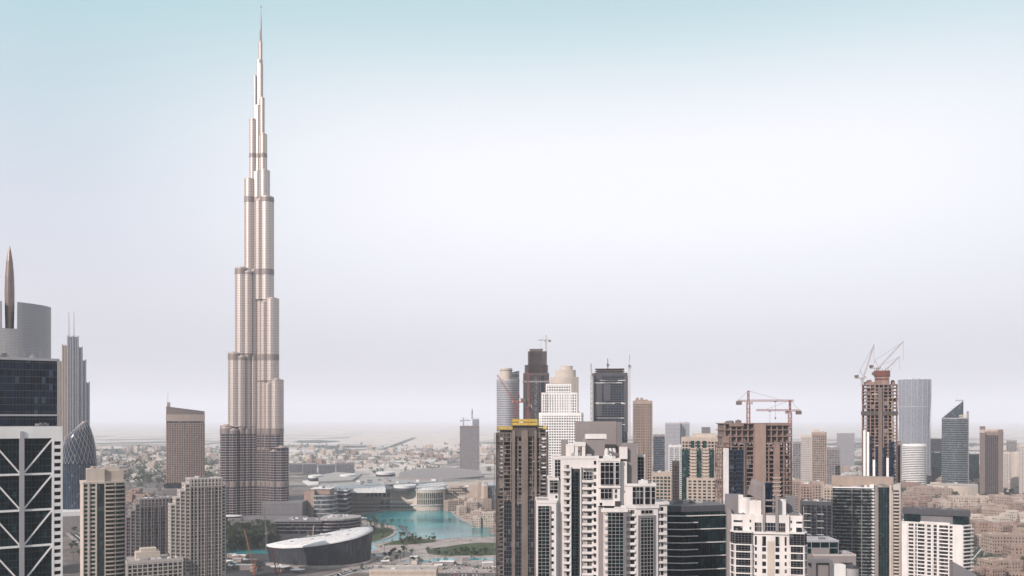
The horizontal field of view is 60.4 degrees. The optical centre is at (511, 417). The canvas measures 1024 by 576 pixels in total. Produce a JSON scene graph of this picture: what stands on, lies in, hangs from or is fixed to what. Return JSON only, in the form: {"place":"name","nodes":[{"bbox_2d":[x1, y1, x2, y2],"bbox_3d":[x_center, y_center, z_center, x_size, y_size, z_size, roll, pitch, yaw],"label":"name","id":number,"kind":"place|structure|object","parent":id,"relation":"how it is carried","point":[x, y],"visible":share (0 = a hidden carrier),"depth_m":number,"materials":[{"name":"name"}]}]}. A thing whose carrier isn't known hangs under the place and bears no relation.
{"place":"outdoors","nodes":[
{"label":"outdoors","id":0,"kind":"place"},
{"bbox_2d":[0,245,50,357],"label":"office tower","id":1,"kind":"structure","parent":0,"point":[29,336],"depth_m":905.24,"materials":[{"name":"grey glass"}]},
{"bbox_2d":[0,352,62,575],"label":"office tower","id":2,"kind":"structure","parent":0,"point":[31,486],"depth_m":444.31,"materials":[{"name":"black glass"}]},
{"bbox_2d":[80,464,125,575],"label":"residential tower","id":3,"kind":"structure","parent":0,"point":[102,521],"depth_m":699.83,"materials":[{"name":"beige concrete"}]},
{"bbox_2d":[126,493,152,501],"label":"building","id":4,"kind":"structure","parent":0,"point":[130,497],"depth_m":1732.74,"materials":[{"name":"beige concrete"}]},
{"bbox_2d":[126,495,171,556],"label":"apartment tower","id":5,"kind":"structure","parent":0,"point":[146,521],"depth_m":897.52,"materials":[{"name":"grey concrete"}]},
{"bbox_2d":[126,546,182,575],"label":"podium building","id":6,"kind":"structure","parent":0,"point":[148,561],"depth_m":828.15,"materials":[{"name":"beige concrete"}]},
{"bbox_2d":[226,550,268,553],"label":"canal","id":7,"kind":"structure","parent":0,"point":[251,551],"depth_m":1090.51,"materials":[{"name":"liquid"}]},
{"bbox_2d":[302,463,316,473],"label":"office building","id":8,"kind":"structure","parent":0,"point":[309,468],"depth_m":2600.83,"materials":[{"name":"concrete"}]},
{"bbox_2d":[304,486,337,516],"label":"office building","id":9,"kind":"structure","parent":0,"point":[322,501],"depth_m":1399.00,"materials":[{"name":"grey glass"}]},
{"bbox_2d":[318,463,334,474],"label":"office building","id":10,"kind":"structure","parent":0,"point":[327,468],"depth_m":2549.84,"materials":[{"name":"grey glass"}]},
{"bbox_2d":[334,487,351,513],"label":"office building","id":11,"kind":"structure","parent":0,"point":[344,500],"depth_m":1480.00,"materials":[{"name":"glass"}]},
{"bbox_2d":[336,462,354,472],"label":"office building","id":12,"kind":"structure","parent":0,"point":[346,467],"depth_m":2500.79,"materials":[{"name":"grey concrete"}]},
{"bbox_2d":[372,527,393,540],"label":"park lawn","id":13,"kind":"structure","parent":0,"point":[377,533],"depth_m":1259.91,"materials":[{"name":"plant"}]},
{"bbox_2d":[369,565,437,575],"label":"building","id":14,"kind":"structure","parent":0,"point":[403,570],"depth_m":900.00,"materials":[{"name":"beige concrete"}]},
{"bbox_2d":[386,538,435,544],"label":"park lawn","id":15,"kind":"structure","parent":0,"point":[406,542],"depth_m":1169.16,"materials":[{"name":"plant"}]},
{"bbox_2d":[360,510,495,542],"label":"lake","id":16,"kind":"structure","parent":0,"point":[435,523],"depth_m":1366.02,"materials":[{"name":"liquid"}]},
{"bbox_2d":[405,558,495,561],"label":"canal","id":17,"kind":"structure","parent":0,"point":[436,559],"depth_m":1029.03,"materials":[{"name":"liquid"}]},
{"bbox_2d":[427,543,495,555],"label":"park lawn","id":18,"kind":"structure","parent":0,"point":[489,546],"depth_m":1107.11,"materials":[{"name":"plant"}]},
{"bbox_2d":[496,368,519,487],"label":"residential tower","id":19,"kind":"structure","parent":0,"point":[506,411],"depth_m":1493.43,"materials":[{"name":"grey glass"}]},
{"bbox_2d":[0,0,1023,420],"label":"sky","id":20,"kind":"structure","parent":0,"point":[729,199],"materials":[{"name":"white"}]},
{"bbox_2d":[63,421,1023,575],"bbox_3d":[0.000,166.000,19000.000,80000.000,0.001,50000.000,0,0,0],"label":"ground","id":21,"kind":"structure","parent":0,"point":[118,434],"depth_m":8161.13,"materials":[{"name":"beige sand"}]},
{"bbox_2d":[59,311,89,441],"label":"hotel tower","id":22,"kind":"structure","parent":21,"relation":"on","point":[74,399],"depth_m":1499.93,"materials":[{"name":"grey glass"}]},
{"bbox_2d":[63,419,96,532],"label":"office tower","id":23,"kind":"structure","parent":21,"relation":"on","point":[79,452],"depth_m":1302.61,"materials":[{"name":"blue glass"}]},
{"bbox_2d":[96,445,219,482],"bbox_3d":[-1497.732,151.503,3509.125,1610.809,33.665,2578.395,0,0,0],"label":"low-rise houses","id":24,"kind":"structure","parent":21,"relation":"on","point":[151,475],"depth_m":2824.49,"materials":[{"name":"beige plaster"},{"name":"pale concrete"}]},
{"bbox_2d":[162,402,204,495],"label":"hotel tower","id":25,"kind":"structure","parent":21,"relation":"on","point":[185,442],"depth_m":1897.75,"materials":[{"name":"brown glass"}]},
{"bbox_2d":[168,476,225,575],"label":"apartment tower","id":26,"kind":"structure","parent":21,"relation":"on","point":[197,524],"depth_m":850.38,"materials":[{"name":"beige concrete"}]},
{"bbox_2d":[220,6,308,526],"bbox_3d":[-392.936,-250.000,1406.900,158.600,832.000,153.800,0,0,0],"label":"supertall tower","id":27,"kind":"structure","parent":21,"relation":"on","point":[254,462],"depth_m":1402.80,"materials":[{"name":"silver glass"}]},
{"bbox_2d":[226,512,351,575],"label":"forecourt","id":28,"kind":"structure","parent":21,"relation":"on","point":[264,570],"depth_m":1007.97,"materials":[{"name":"concrete"}]},
{"bbox_2d":[226,521,281,550],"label":"tree belt","id":29,"kind":"object","parent":28,"relation":"on","point":[245,547],"visible":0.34,"depth_m":1125.45,"materials":[{"name":"green plant"}]},
{"bbox_2d":[272,517,322,533],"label":"terrace building","id":30,"kind":"structure","parent":28,"relation":"on","point":[305,525],"depth_m":1260.00,"materials":[{"name":"grey concrete"}]},
{"bbox_2d":[263,526,375,568],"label":"curved hall","id":31,"kind":"structure","parent":28,"relation":"on","point":[345,547],"depth_m":980.04,"materials":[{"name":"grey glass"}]},
{"bbox_2d":[320,514,361,532],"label":"terrace building","id":32,"kind":"structure","parent":28,"relation":"on","point":[333,522],"depth_m":1269.59,"materials":[{"name":"grey concrete"}]},
{"bbox_2d":[289,462,301,472],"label":"office building","id":33,"kind":"structure","parent":21,"relation":"on","point":[295,467],"depth_m":2650.06,"materials":[{"name":"concrete"}]},
{"bbox_2d":[292,442,495,473],"bbox_3d":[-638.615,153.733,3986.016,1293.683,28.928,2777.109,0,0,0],"label":"low-rise houses","id":34,"kind":"structure","parent":21,"relation":"on","point":[405,459],"depth_m":3470.30,"materials":[{"name":"beige plaster"},{"name":"pale concrete"}]},
{"bbox_2d":[302,467,495,510],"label":"shopping mall","id":35,"kind":"structure","parent":21,"relation":"on","point":[422,489],"depth_m":1620.00,"materials":[{"name":"grey concrete"}]},
{"bbox_2d":[341,510,495,572],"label":"lake promenade","id":36,"kind":"structure","parent":21,"relation":"on","point":[378,550],"depth_m":1082.75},
{"bbox_2d":[360,512,492,567],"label":"tree belt","id":37,"kind":"object","parent":36,"relation":"on","point":[423,542],"visible":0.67,"depth_m":1096.80,"materials":[{"name":"green plant"}]},
{"bbox_2d":[472,511,495,526],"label":"building","id":38,"kind":"structure","parent":36,"relation":"on","point":[485,519],"depth_m":1333.74,"materials":[{"name":"concrete"}]},
{"bbox_2d":[350,433,494,444],"bbox_3d":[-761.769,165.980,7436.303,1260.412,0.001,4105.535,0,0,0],"label":"sand plot","id":39,"kind":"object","parent":21,"relation":"on","point":[434,438],"visible":0.76,"depth_m":6988.81,"materials":[{"name":"sand"}]},
{"bbox_2d":[360,510,486,543],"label":"lake edge","id":40,"kind":"object","parent":21,"relation":"on","point":[416,537],"visible":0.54,"depth_m":1216.00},
{"bbox_2d":[385,445,486,450],"bbox_3d":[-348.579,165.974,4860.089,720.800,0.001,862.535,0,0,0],"label":"sand plot","id":41,"kind":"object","parent":21,"relation":"on","point":[450,447],"visible":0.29,"depth_m":5053.97,"materials":[{"name":"sand"}]},
{"bbox_2d":[444,498,465,510],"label":"building","id":42,"kind":"structure","parent":21,"relation":"on","point":[450,504],"depth_m":1561.19,"materials":[{"name":"concrete"}]},
{"bbox_2d":[460,419,478,469],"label":"unfinished tower","id":43,"kind":"structure","parent":21,"relation":"on","point":[469,447],"depth_m":2499.85,"materials":[{"name":"grey concrete"}]},
{"bbox_2d":[456,499,483,515],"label":"building","id":44,"kind":"structure","parent":21,"relation":"on","point":[466,507],"depth_m":1500.39,"materials":[{"name":"concrete"}]},
{"bbox_2d":[464,508,486,519],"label":"building","id":45,"kind":"structure","parent":21,"relation":"on","point":[468,516],"depth_m":1429.14,"materials":[{"name":"concrete"}]},
{"bbox_2d":[473,497,495,509],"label":"building","id":46,"kind":"structure","parent":21,"relation":"on","point":[488,503],"depth_m":1589.98,"materials":[{"name":"concrete"}]},
{"bbox_2d":[494,418,548,575],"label":"unfinished tower","id":47,"kind":"structure","parent":21,"relation":"on","point":[520,481],"depth_m":719.09,"materials":[{"name":"brown concrete"}]},
{"bbox_2d":[523,349,549,434],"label":"unfinished tower","id":48,"kind":"structure","parent":21,"relation":"on","point":[536,368],"depth_m":1450.12,"materials":[{"name":"brown glass"}]},
{"bbox_2d":[96,446,979,479],"bbox_3d":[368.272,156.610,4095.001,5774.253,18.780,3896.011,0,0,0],"label":"distant town","id":49,"kind":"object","parent":21,"relation":"on","point":[98,453],"visible":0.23,"depth_m":3545.59},
{"bbox_2d":[103,442,1005,483],"bbox_3d":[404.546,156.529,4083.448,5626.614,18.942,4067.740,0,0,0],"label":"distant town","id":50,"kind":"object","parent":21,"relation":"on","point":[294,453],"visible":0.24,"depth_m":3621.57},
{"bbox_2d":[96,443,1019,479],"bbox_3d":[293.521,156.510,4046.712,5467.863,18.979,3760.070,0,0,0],"label":"distant town","id":51,"kind":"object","parent":21,"relation":"on","point":[162,454],"visible":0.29,"depth_m":3511.07},
{"bbox_2d":[539,383,583,483],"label":"residential tower","id":52,"kind":"structure","parent":21,"relation":"on","point":[559,415],"depth_m":1200.69,"materials":[{"name":"white paint"}]},
{"bbox_2d":[590,363,593,420],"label":"luffing crane","id":53,"kind":"object","parent":21,"relation":"on","point":[591,393],"visible":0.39,"depth_m":1296.62,"materials":[{"name":"metal"}]},
{"bbox_2d":[593,368,627,442],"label":"unfinished tower","id":54,"kind":"structure","parent":21,"relation":"on","point":[610,394],"depth_m":1299.49,"materials":[{"name":"glass"}]},
{"bbox_2d":[628,355,631,442],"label":"luffing crane","id":55,"kind":"object","parent":21,"relation":"on","point":[629,382],"visible":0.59,"depth_m":1294.54,"materials":[{"name":"metal"}]},
{"bbox_2d":[665,422,679,469],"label":"office tower","id":56,"kind":"structure","parent":21,"relation":"on","point":[672,433],"depth_m":2501.05,"materials":[{"name":"grey concrete"}]},
{"bbox_2d":[679,422,689,444],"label":"office tower","id":57,"kind":"structure","parent":21,"relation":"on","point":[684,429],"depth_m":2519.65,"materials":[{"name":"silver metal"}]},
{"bbox_2d":[714,420,791,508],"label":"unfinished tower","id":58,"kind":"structure","parent":21,"relation":"on","point":[743,462],"depth_m":690.63,"materials":[{"name":"brown concrete"}]},
{"bbox_2d":[736,391,793,422],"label":"tower crane","id":59,"kind":"object","parent":58,"relation":"on","point":[738,402],"visible":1,"depth_m":695.88,"materials":[{"name":"red metal"}]},
{"bbox_2d":[758,400,801,491],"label":"tower crane","id":60,"kind":"object","parent":21,"relation":"on","point":[797,412],"visible":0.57,"depth_m":699.39,"materials":[{"name":"red metal"}]},
{"bbox_2d":[801,435,810,482],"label":"residential tower","id":61,"kind":"structure","parent":21,"relation":"on","point":[805,458],"depth_m":1800.00,"materials":[{"name":"beige concrete"}]},
{"bbox_2d":[831,475,900,575],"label":"residential tower","id":62,"kind":"structure","parent":21,"relation":"on","point":[866,520],"depth_m":801.55,"materials":[{"name":"black glass"}]},
{"bbox_2d":[861,367,900,482],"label":"unfinished tower","id":63,"kind":"structure","parent":21,"relation":"on","point":[879,457],"depth_m":901.21,"materials":[{"name":"brown concrete"}]},
{"bbox_2d":[898,378,930,474],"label":"office tower","id":64,"kind":"structure","parent":21,"relation":"on","point":[914,402],"depth_m":2401.05,"materials":[{"name":"grey glass"}]},
{"bbox_2d":[902,443,926,485],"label":"office building","id":65,"kind":"structure","parent":21,"relation":"on","point":[914,461],"depth_m":2100.86,"materials":[{"name":"silver metal"}]},
{"bbox_2d":[901,498,927,512],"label":"building","id":66,"kind":"structure","parent":21,"relation":"on","point":[919,502],"depth_m":1539.23,"materials":[{"name":"beige concrete"}]},
{"bbox_2d":[904,484,934,497],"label":"building","id":67,"kind":"structure","parent":21,"relation":"on","point":[919,490],"depth_m":1842.86,"materials":[{"name":"concrete"}]},
{"bbox_2d":[933,486,951,497],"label":"building","id":68,"kind":"structure","parent":21,"relation":"on","point":[945,491],"depth_m":1830.98,"materials":[{"name":"concrete"}]},
{"bbox_2d":[933,483,977,494],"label":"podium building","id":69,"kind":"structure","parent":21,"relation":"on","point":[969,489],"depth_m":1829.82,"materials":[{"name":"beige concrete"}]},
{"bbox_2d":[936,493,975,507],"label":"building","id":70,"kind":"structure","parent":21,"relation":"on","point":[948,502],"depth_m":1536.66,"materials":[{"name":"beige concrete"}]},
{"bbox_2d":[954,493,986,507],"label":"building","id":71,"kind":"structure","parent":21,"relation":"on","point":[977,500],"depth_m":1536.43,"materials":[{"name":"beige concrete"}]},
{"bbox_2d":[970,519,991,535],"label":"building","id":72,"kind":"structure","parent":21,"relation":"on","point":[979,526],"depth_m":1237.28,"materials":[{"name":"beige concrete"}]},
{"bbox_2d":[970,513,1008,522],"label":"building","id":73,"kind":"structure","parent":21,"relation":"on","point":[1001,518],"depth_m":1274.78,"materials":[{"name":"beige concrete"}]},
{"bbox_2d":[972,563,1006,575],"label":"building","id":74,"kind":"structure","parent":21,"relation":"on","point":[994,569],"depth_m":880.41,"materials":[{"name":"beige concrete"}]},
{"bbox_2d":[979,426,1002,494],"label":"office tower","id":75,"kind":"structure","parent":21,"relation":"on","point":[991,461],"depth_m":1748.47,"materials":[{"name":"concrete"}]},
{"bbox_2d":[979,506,1008,515],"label":"building","id":76,"kind":"structure","parent":21,"relation":"on","point":[987,511],"depth_m":1399.74,"materials":[{"name":"concrete"}]},
{"bbox_2d":[977,555,1022,571],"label":"building","id":77,"kind":"structure","parent":21,"relation":"on","point":[1012,563],"depth_m":901.58,"materials":[{"name":"concrete"}]},
{"bbox_2d":[982,530,1023,553],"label":"building","id":78,"kind":"structure","parent":21,"relation":"on","point":[993,541],"depth_m":1074.83,"materials":[{"name":"beige stone"}]},
{"bbox_2d":[987,492,1019,503],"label":"building","id":79,"kind":"structure","parent":21,"relation":"on","point":[1000,497],"depth_m":1631.49,"materials":[{"name":"concrete"}]},
{"bbox_2d":[989,520,1023,532],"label":"building","id":80,"kind":"structure","parent":21,"relation":"on","point":[1007,526],"depth_m":1215.32,"materials":[{"name":"beige concrete"}]},
{"bbox_2d":[1003,451,1009,490],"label":"residential tower","id":81,"kind":"structure","parent":21,"relation":"on","point":[1006,466],"depth_m":2000.87,"materials":[{"name":"beige concrete"}]},
{"bbox_2d":[997,501,1022,511],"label":"building","id":82,"kind":"structure","parent":21,"relation":"on","point":[1014,505],"depth_m":1538.58,"materials":[{"name":"beige concrete"}]},
{"bbox_2d":[1002,510,1023,521],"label":"building","id":83,"kind":"structure","parent":21,"relation":"on","point":[1016,515],"depth_m":1354.98,"materials":[{"name":"beige concrete"}]},
{"bbox_2d":[1003,543,1023,561],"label":"building","id":84,"kind":"structure","parent":21,"relation":"on","point":[1016,550],"depth_m":1015.55,"materials":[{"name":"beige concrete"}]},
{"bbox_2d":[1019,444,1023,492],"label":"residential tower","id":85,"kind":"structure","parent":21,"relation":"on","point":[1021,468],"depth_m":1804.03,"materials":[{"name":"beige concrete"}]},
{"bbox_2d":[550,366,578,411],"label":"hotel tower","id":86,"kind":"structure","parent":0,"point":[565,374],"depth_m":1897.72,"materials":[{"name":"beige concrete"}]},
{"bbox_2d":[535,421,668,575],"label":"residential tower","id":87,"kind":"structure","parent":0,"point":[601,509],"depth_m":406.65,"materials":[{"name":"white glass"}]},
{"bbox_2d":[633,398,652,480],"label":"residential tower","id":88,"kind":"structure","parent":0,"point":[642,424],"depth_m":1099.29,"materials":[{"name":"beige concrete"}]},
{"bbox_2d":[653,434,664,470],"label":"office tower","id":89,"kind":"structure","parent":0,"point":[658,452],"depth_m":1899.98,"materials":[{"name":"glass"}]},
{"bbox_2d":[652,470,671,500],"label":"residential tower","id":90,"kind":"structure","parent":0,"point":[662,480],"depth_m":999.53,"materials":[{"name":"beige concrete"}]},
{"bbox_2d":[669,444,680,497],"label":"office tower","id":91,"kind":"structure","parent":0,"point":[675,452],"depth_m":1700.45,"materials":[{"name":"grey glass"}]},
{"bbox_2d":[672,460,679,500],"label":"residential tower","id":92,"kind":"structure","parent":0,"point":[675,478],"depth_m":1149.84,"materials":[{"name":"grey concrete"}]},
{"bbox_2d":[656,498,725,575],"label":"office building","id":93,"kind":"structure","parent":0,"point":[696,538],"depth_m":441.95,"materials":[{"name":"black glass"}]},
{"bbox_2d":[681,427,720,502],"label":"residential tower","id":94,"kind":"structure","parent":0,"point":[697,465],"depth_m":949.24,"materials":[{"name":"beige concrete"}]},
{"bbox_2d":[689,480,718,501],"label":"lower wing windows","id":95,"kind":"structure","parent":94,"relation":"in","point":[689,480],"depth_m":941.29,"materials":[{"name":"grey glass"}]},
{"bbox_2d":[725,478,807,575],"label":"residential tower","id":96,"kind":"structure","parent":0,"point":[763,538],"depth_m":399.39,"materials":[{"name":"white concrete"}]},
{"bbox_2d":[786,478,800,510],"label":"apartment block","id":97,"kind":"structure","parent":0,"point":[795,481],"depth_m":1348.51,"materials":[{"name":"beige concrete"}]},
{"bbox_2d":[793,441,800,478],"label":"residential tower","id":98,"kind":"structure","parent":0,"point":[796,459],"depth_m":1599.87,"materials":[{"name":"grey concrete"}]},
{"bbox_2d":[798,482,812,512],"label":"apartment block","id":99,"kind":"structure","parent":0,"point":[805,490],"depth_m":1150.28,"materials":[{"name":"beige concrete"}]},
{"bbox_2d":[800,499,831,536],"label":"residential tower","id":100,"kind":"structure","parent":0,"point":[816,514],"depth_m":899.65,"materials":[{"name":"grey concrete"}]},
{"bbox_2d":[810,480,823,499],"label":"apartment block","id":101,"kind":"structure","parent":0,"point":[817,489],"depth_m":1250.11,"materials":[{"name":"beige concrete"}]},
{"bbox_2d":[812,429,826,483],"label":"residential tower","id":102,"kind":"structure","parent":0,"point":[819,455],"depth_m":1399.78,"materials":[{"name":"beige concrete"}]},
{"bbox_2d":[821,484,831,499],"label":"apartment block","id":103,"kind":"structure","parent":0,"point":[826,492],"depth_m":1180.42,"materials":[{"name":"beige concrete"}]},
{"bbox_2d":[807,536,858,575],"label":"office building","id":104,"kind":"structure","parent":0,"point":[826,556],"depth_m":501.00,"materials":[{"name":"grey concrete"}]},
{"bbox_2d":[827,446,839,483],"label":"residential tower","id":105,"kind":"structure","parent":0,"point":[833,460],"depth_m":1500.10,"materials":[{"name":"grey concrete"}]},
{"bbox_2d":[837,433,854,465],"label":"office building","id":106,"kind":"structure","parent":0,"point":[846,443],"depth_m":2998.70,"materials":[{"name":"concrete"}]},
{"bbox_2d":[930,438,941,468],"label":"office building","id":107,"kind":"structure","parent":0,"point":[936,445],"depth_m":2598.92,"materials":[{"name":"silver metal"}]},
{"bbox_2d":[931,451,941,481],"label":"office building","id":108,"kind":"structure","parent":0,"point":[936,464],"depth_m":2200.10,"materials":[{"name":"blue glass"}]},
{"bbox_2d":[901,506,973,575],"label":"residential tower","id":109,"kind":"structure","parent":0,"point":[935,540],"depth_m":762.45,"materials":[{"name":"white paint"}]},
{"bbox_2d":[941,398,968,483],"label":"office tower","id":110,"kind":"structure","parent":0,"point":[955,445],"depth_m":1968.86,"materials":[{"name":"glass"}]},
{"bbox_2d":[949,560,975,575],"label":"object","id":111,"kind":"structure","parent":0,"point":[955,569],"depth_m":521.62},
{"bbox_2d":[969,453,978,481],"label":"office building","id":112,"kind":"structure","parent":0,"point":[973,466],"depth_m":2199.69,"materials":[{"name":"blue glass"}]},
{"bbox_2d":[1006,440,1016,451],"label":"residential tower","id":113,"kind":"structure","parent":0,"point":[1011,445],"depth_m":2300.11,"materials":[{"name":"grey concrete"}]},
{"bbox_2d":[1010,451,1018,493],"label":"residential tower","id":114,"kind":"structure","parent":0,"point":[1014,470],"depth_m":1902.60,"materials":[{"name":"beige concrete"}]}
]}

